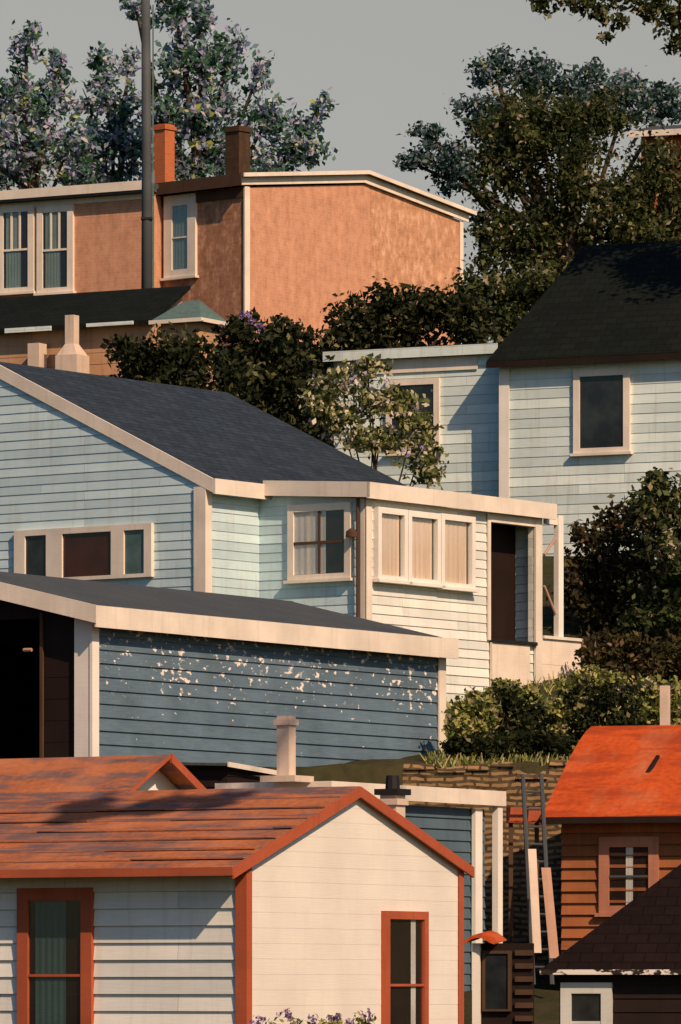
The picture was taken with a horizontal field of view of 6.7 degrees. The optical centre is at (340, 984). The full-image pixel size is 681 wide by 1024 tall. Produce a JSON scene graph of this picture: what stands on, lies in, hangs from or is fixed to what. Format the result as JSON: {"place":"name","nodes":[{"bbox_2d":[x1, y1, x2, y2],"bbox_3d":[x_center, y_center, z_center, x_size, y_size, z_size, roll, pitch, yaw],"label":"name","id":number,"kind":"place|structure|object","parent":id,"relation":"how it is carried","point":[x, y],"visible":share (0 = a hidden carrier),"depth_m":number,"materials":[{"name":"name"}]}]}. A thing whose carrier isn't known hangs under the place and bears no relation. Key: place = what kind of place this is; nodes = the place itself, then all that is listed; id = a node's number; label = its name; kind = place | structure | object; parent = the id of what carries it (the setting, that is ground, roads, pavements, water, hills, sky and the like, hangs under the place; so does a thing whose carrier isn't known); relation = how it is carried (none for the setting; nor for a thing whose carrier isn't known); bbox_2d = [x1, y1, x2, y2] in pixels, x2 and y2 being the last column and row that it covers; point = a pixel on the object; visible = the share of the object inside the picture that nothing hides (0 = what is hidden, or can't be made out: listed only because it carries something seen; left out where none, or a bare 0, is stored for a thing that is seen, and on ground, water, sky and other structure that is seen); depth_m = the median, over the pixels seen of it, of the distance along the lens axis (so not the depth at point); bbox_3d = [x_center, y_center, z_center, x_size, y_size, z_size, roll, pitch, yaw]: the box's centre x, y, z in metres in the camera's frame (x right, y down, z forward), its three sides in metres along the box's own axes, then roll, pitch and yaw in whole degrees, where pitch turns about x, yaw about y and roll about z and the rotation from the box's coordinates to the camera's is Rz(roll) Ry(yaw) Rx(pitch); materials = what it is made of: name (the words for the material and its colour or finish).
{"place":"outdoors","nodes":[
{"label":"outdoors","id":0,"kind":"place"},
{"bbox_2d":[0,0,680,342],"label":"sky","id":1,"kind":"structure","parent":0,"point":[389,65],"materials":[{"name":"grey"}]},
{"bbox_2d":[12,345,680,1023],"bbox_3d":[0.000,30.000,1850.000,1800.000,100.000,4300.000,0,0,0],"label":"hillside ground","id":2,"kind":"structure","parent":0,"point":[546,993],"depth_m":113.75,"materials":[{"name":"green plant"}]},
{"bbox_2d":[0,19,102,190],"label":"broadleaf tree","id":3,"kind":"object","parent":2,"relation":"on","point":[29,151],"visible":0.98,"depth_m":181.77,"materials":[{"name":"green plant"}]},
{"bbox_2d":[0,286,190,380],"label":"tan house","id":4,"kind":"structure","parent":2,"relation":"on","point":[68,332],"depth_m":153.25,"materials":[{"name":"paint"}]},
{"bbox_2d":[61,41,141,183],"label":"broadleaf tree","id":5,"kind":"object","parent":2,"relation":"on","point":[114,139],"visible":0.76,"depth_m":183.70,"materials":[{"name":"green plant"}]},
{"bbox_2d":[0,753,205,792],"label":"orange roofed cottage","id":6,"kind":"structure","parent":2,"relation":"on","point":[170,771],"depth_m":102.55,"materials":[{"name":"white paint"}]},
{"bbox_2d":[141,0,153,288],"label":"utility pole","id":7,"kind":"object","parent":2,"relation":"on","point":[147,252],"visible":0.77,"depth_m":160.89,"materials":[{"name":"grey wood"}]},
{"bbox_2d":[100,310,276,406],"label":"dark bush","id":8,"kind":"object","parent":2,"relation":"on","point":[177,359],"visible":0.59,"depth_m":143.68,"materials":[{"name":"green plant"}]},
{"bbox_2d":[149,300,228,385],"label":"teal roofed hut","id":9,"kind":"object","parent":2,"relation":"on","point":[192,315],"visible":0.17,"depth_m":149.92,"materials":[{"name":"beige paint"}]},
{"bbox_2d":[119,0,338,180],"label":"broadleaf tree","id":10,"kind":"object","parent":2,"relation":"on","point":[202,159],"visible":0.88,"depth_m":179.71,"materials":[{"name":"green plant"}]},
{"bbox_2d":[181,762,276,788],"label":"tar hut","id":11,"kind":"object","parent":2,"relation":"on","point":[208,775],"visible":0.08,"depth_m":106.73,"materials":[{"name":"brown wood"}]},
{"bbox_2d":[0,572,458,767],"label":"peeling blue shed","id":12,"kind":"structure","parent":2,"relation":"on","point":[88,668],"depth_m":112.42,"materials":[{"name":"wood"}]},
{"bbox_2d":[44,617,73,757],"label":"sliding door","id":13,"kind":"structure","parent":12,"relation":"in","point":[59,632],"depth_m":108.47,"materials":[{"name":"brown wood"}]},
{"bbox_2d":[0,775,473,1023],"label":"white house","id":14,"kind":"structure","parent":2,"relation":"on","point":[219,906],"depth_m":91.82,"materials":[{"name":"paint"}]},
{"bbox_2d":[17,887,94,1023],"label":"window","id":15,"kind":"structure","parent":14,"relation":"in","point":[55,926],"depth_m":91.68,"materials":[{"name":"red paint"}]},
{"bbox_2d":[381,911,428,1023],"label":"window","id":16,"kind":"structure","parent":14,"relation":"in","point":[404,934],"depth_m":94.22,"materials":[{"name":"red paint"}]},
{"bbox_2d":[0,124,476,346],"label":"brick house","id":17,"kind":"structure","parent":2,"relation":"on","point":[238,236],"depth_m":167.55,"materials":[{"name":"orange paint"}]},
{"bbox_2d":[160,193,198,280],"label":"narrow window","id":18,"kind":"structure","parent":17,"relation":"in","point":[183,255],"depth_m":166.45,"materials":[{"name":"beige paint"}]},
{"bbox_2d":[206,307,342,444],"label":"dark bush","id":19,"kind":"object","parent":2,"relation":"on","point":[277,337],"visible":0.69,"depth_m":146.58,"materials":[{"name":"green plant"}]},
{"bbox_2d":[0,362,582,708],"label":"pale blue house","id":20,"kind":"structure","parent":2,"relation":"on","point":[109,479],"depth_m":128.08,"materials":[{"name":"grey paint"}]},
{"bbox_2d":[14,523,153,579],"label":"triple window","id":21,"kind":"structure","parent":20,"relation":"in","point":[124,550],"depth_m":127.81,"materials":[{"name":"beige paint"}]},
{"bbox_2d":[283,502,354,583],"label":"curtained window","id":22,"kind":"structure","parent":20,"relation":"in","point":[319,550],"depth_m":126.51,"materials":[{"name":"beige paint"}]},
{"bbox_2d":[372,507,410,584],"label":"porch window","id":23,"kind":"structure","parent":20,"relation":"in","point":[390,525],"depth_m":126.51,"materials":[{"name":"white paint"}]},
{"bbox_2d":[406,510,444,587],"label":"porch window","id":24,"kind":"structure","parent":20,"relation":"in","point":[424,528],"depth_m":127.53,"materials":[{"name":"white paint"}]},
{"bbox_2d":[435,513,479,592],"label":"porch window","id":25,"kind":"structure","parent":20,"relation":"in","point":[458,532],"depth_m":128.59,"materials":[{"name":"white paint"}]},
{"bbox_2d":[248,1008,376,1023],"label":"flowering plant","id":26,"kind":"object","parent":2,"relation":"on","point":[335,1019],"visible":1,"depth_m":88.81,"materials":[{"name":"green plant"}]},
{"bbox_2d":[215,716,505,990],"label":"flat roofed outbuilding","id":27,"kind":"structure","parent":2,"relation":"on","point":[459,832],"depth_m":105.59,"materials":[{"name":"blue wood"}]},
{"bbox_2d":[297,353,448,489],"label":"pale sapling","id":28,"kind":"object","parent":2,"relation":"on","point":[377,440],"visible":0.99,"depth_m":136.84,"materials":[{"name":"green plant"}]},
{"bbox_2d":[301,276,509,392],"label":"dark bush","id":29,"kind":"object","parent":2,"relation":"on","point":[358,327],"visible":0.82,"depth_m":151.69,"materials":[{"name":"green plant"}]},
{"bbox_2d":[432,695,505,750],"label":"garden bush","id":30,"kind":"object","parent":2,"relation":"on","point":[463,723],"visible":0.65,"depth_m":116.83,"materials":[{"name":"green plant"}]},
{"bbox_2d":[439,730,516,761],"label":"garden bush","id":31,"kind":"object","parent":2,"relation":"on","point":[488,746],"visible":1,"depth_m":114.40,"materials":[{"name":"green plant"}]},
{"bbox_2d":[402,760,566,975],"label":"stone retaining wall","id":32,"kind":"structure","parent":2,"relation":"on","point":[504,776],"depth_m":112.83,"materials":[{"name":"beige stone"}]},
{"bbox_2d":[464,931,533,1023],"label":"lean to porch","id":33,"kind":"object","parent":2,"relation":"on","point":[502,983],"visible":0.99,"depth_m":98.15,"materials":[{"name":"brown wood"}]},
{"bbox_2d":[482,951,511,1010],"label":"window","id":34,"kind":"structure","parent":33,"relation":"in","point":[496,965],"depth_m":98.16,"materials":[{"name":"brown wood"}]},
{"bbox_2d":[323,240,680,562],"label":"pale green house","id":35,"kind":"structure","parent":2,"relation":"on","point":[565,395],"depth_m":144.67,"materials":[{"name":"paint"}]},
{"bbox_2d":[382,378,440,456],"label":"window","id":36,"kind":"structure","parent":35,"relation":"in","point":[422,386],"depth_m":146.50,"materials":[{"name":"beige paint"}]},
{"bbox_2d":[570,367,632,456],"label":"window","id":37,"kind":"structure","parent":35,"relation":"in","point":[601,397],"depth_m":143.77,"materials":[{"name":"beige paint"}]},
{"bbox_2d":[444,257,560,344],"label":"dark bush","id":38,"kind":"object","parent":2,"relation":"on","point":[512,301],"visible":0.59,"depth_m":159.66,"materials":[{"name":"green plant"}]},
{"bbox_2d":[461,677,546,708],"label":"garden bush","id":39,"kind":"object","parent":2,"relation":"on","point":[499,682],"visible":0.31,"depth_m":123.84,"materials":[{"name":"green plant"}]},
{"bbox_2d":[480,682,555,734],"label":"garden bush","id":40,"kind":"object","parent":2,"relation":"on","point":[510,704],"visible":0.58,"depth_m":118.87,"materials":[{"name":"green plant"}]},
{"bbox_2d":[506,807,540,935],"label":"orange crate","id":41,"kind":"object","parent":2,"relation":"on","point":[514,814],"visible":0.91,"depth_m":108.10,"materials":[{"name":"red paint"}]},
{"bbox_2d":[528,849,541,952],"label":"leaning plank","id":42,"kind":"object","parent":2,"relation":"on","point":[534,896],"visible":0.86,"depth_m":106.15,"materials":[{"name":"paint"}]},
{"bbox_2d":[392,42,680,271],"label":"spreading tree","id":43,"kind":"object","parent":2,"relation":"on","point":[496,67],"visible":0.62,"depth_m":178.79,"materials":[{"name":"green plant"}]},
{"bbox_2d":[521,774,553,984],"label":"wooden ladder","id":44,"kind":"object","parent":2,"relation":"on","point":[544,833],"visible":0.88,"depth_m":107.21,"materials":[{"name":"grey wood"}]},
{"bbox_2d":[510,725,578,761],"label":"garden bush","id":45,"kind":"object","parent":2,"relation":"on","point":[547,741],"visible":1,"depth_m":114.66,"materials":[{"name":"green plant"}]},
{"bbox_2d":[420,664,675,767],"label":"slope grass","id":46,"kind":"structure","parent":2,"relation":"on","point":[442,758],"depth_m":114.61,"materials":[{"name":"green plant"}]},
{"bbox_2d":[541,868,558,957],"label":"leaning plank","id":47,"kind":"object","parent":2,"relation":"on","point":[550,913],"visible":0.86,"depth_m":105.85,"materials":[{"name":"brown wood"}]},
{"bbox_2d":[527,689,593,735],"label":"garden bush","id":48,"kind":"object","parent":2,"relation":"on","point":[555,705],"visible":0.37,"depth_m":120.74,"materials":[{"name":"green plant"}]},
{"bbox_2d":[456,73,680,306],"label":"spreading tree","id":49,"kind":"object","parent":2,"relation":"on","point":[510,127],"visible":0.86,"depth_m":173.48,"materials":[{"name":"green plant"}]},
{"bbox_2d":[553,663,634,699],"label":"garden bush","id":50,"kind":"object","parent":2,"relation":"on","point":[597,675],"visible":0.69,"depth_m":126.85,"materials":[{"name":"green plant"}]},
{"bbox_2d":[526,0,680,56],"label":"overhanging tree","id":51,"kind":"object","parent":2,"relation":"on","point":[599,11],"visible":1,"depth_m":141.90,"materials":[{"name":"green plant"}]},
{"bbox_2d":[556,671,655,740],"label":"garden bush","id":52,"kind":"object","parent":2,"relation":"on","point":[600,704],"visible":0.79,"depth_m":117.87,"materials":[{"name":"green plant"}]},
{"bbox_2d":[546,494,671,641],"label":"garden shrub","id":53,"kind":"object","parent":2,"relation":"on","point":[600,597],"visible":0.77,"depth_m":136.64,"materials":[{"name":"green plant"}]},
{"bbox_2d":[540,864,680,1023],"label":"dark brown shed","id":54,"kind":"structure","parent":2,"relation":"on","point":[622,965],"depth_m":85.80,"materials":[{"name":"brown wood"}]},
{"bbox_2d":[560,983,612,1023],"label":"window","id":55,"kind":"structure","parent":54,"relation":"in","point":[580,1003],"depth_m":85.83,"materials":[{"name":"white wood"}]},
{"bbox_2d":[541,685,680,952],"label":"red clapboard house","id":56,"kind":"structure","parent":2,"relation":"on","point":[613,806],"depth_m":107.82,"materials":[{"name":"paint"}]},
{"bbox_2d":[595,836,659,916],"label":"window","id":57,"kind":"structure","parent":56,"relation":"in","point":[650,845],"depth_m":107.57,"materials":[{"name":"red paint"}]},
{"bbox_2d":[572,622,680,687],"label":"garden shrub","id":58,"kind":"object","parent":2,"relation":"on","point":[665,657],"visible":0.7,"depth_m":130.82,"materials":[{"name":"green plant"}]},
{"bbox_2d":[612,467,680,648],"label":"garden shrub","id":59,"kind":"object","parent":2,"relation":"on","point":[656,502],"visible":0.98,"depth_m":134.67,"materials":[{"name":"green plant"}]},
{"bbox_2d":[645,473,652,599],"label":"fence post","id":60,"kind":"object","parent":2,"relation":"on","point":[648,475],"visible":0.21,"depth_m":137.53,"materials":[{"name":"wood"}]},
{"bbox_2d":[624,673,680,725],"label":"garden bush","id":61,"kind":"object","parent":2,"relation":"on","point":[652,698],"visible":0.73,"depth_m":118.80,"materials":[{"name":"green plant"}]},
{"bbox_2d":[627,125,680,237],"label":"red hilltop house","id":62,"kind":"structure","parent":2,"relation":"on","point":[673,130],"depth_m":176.15,"materials":[{"name":"brick"}]}
]}

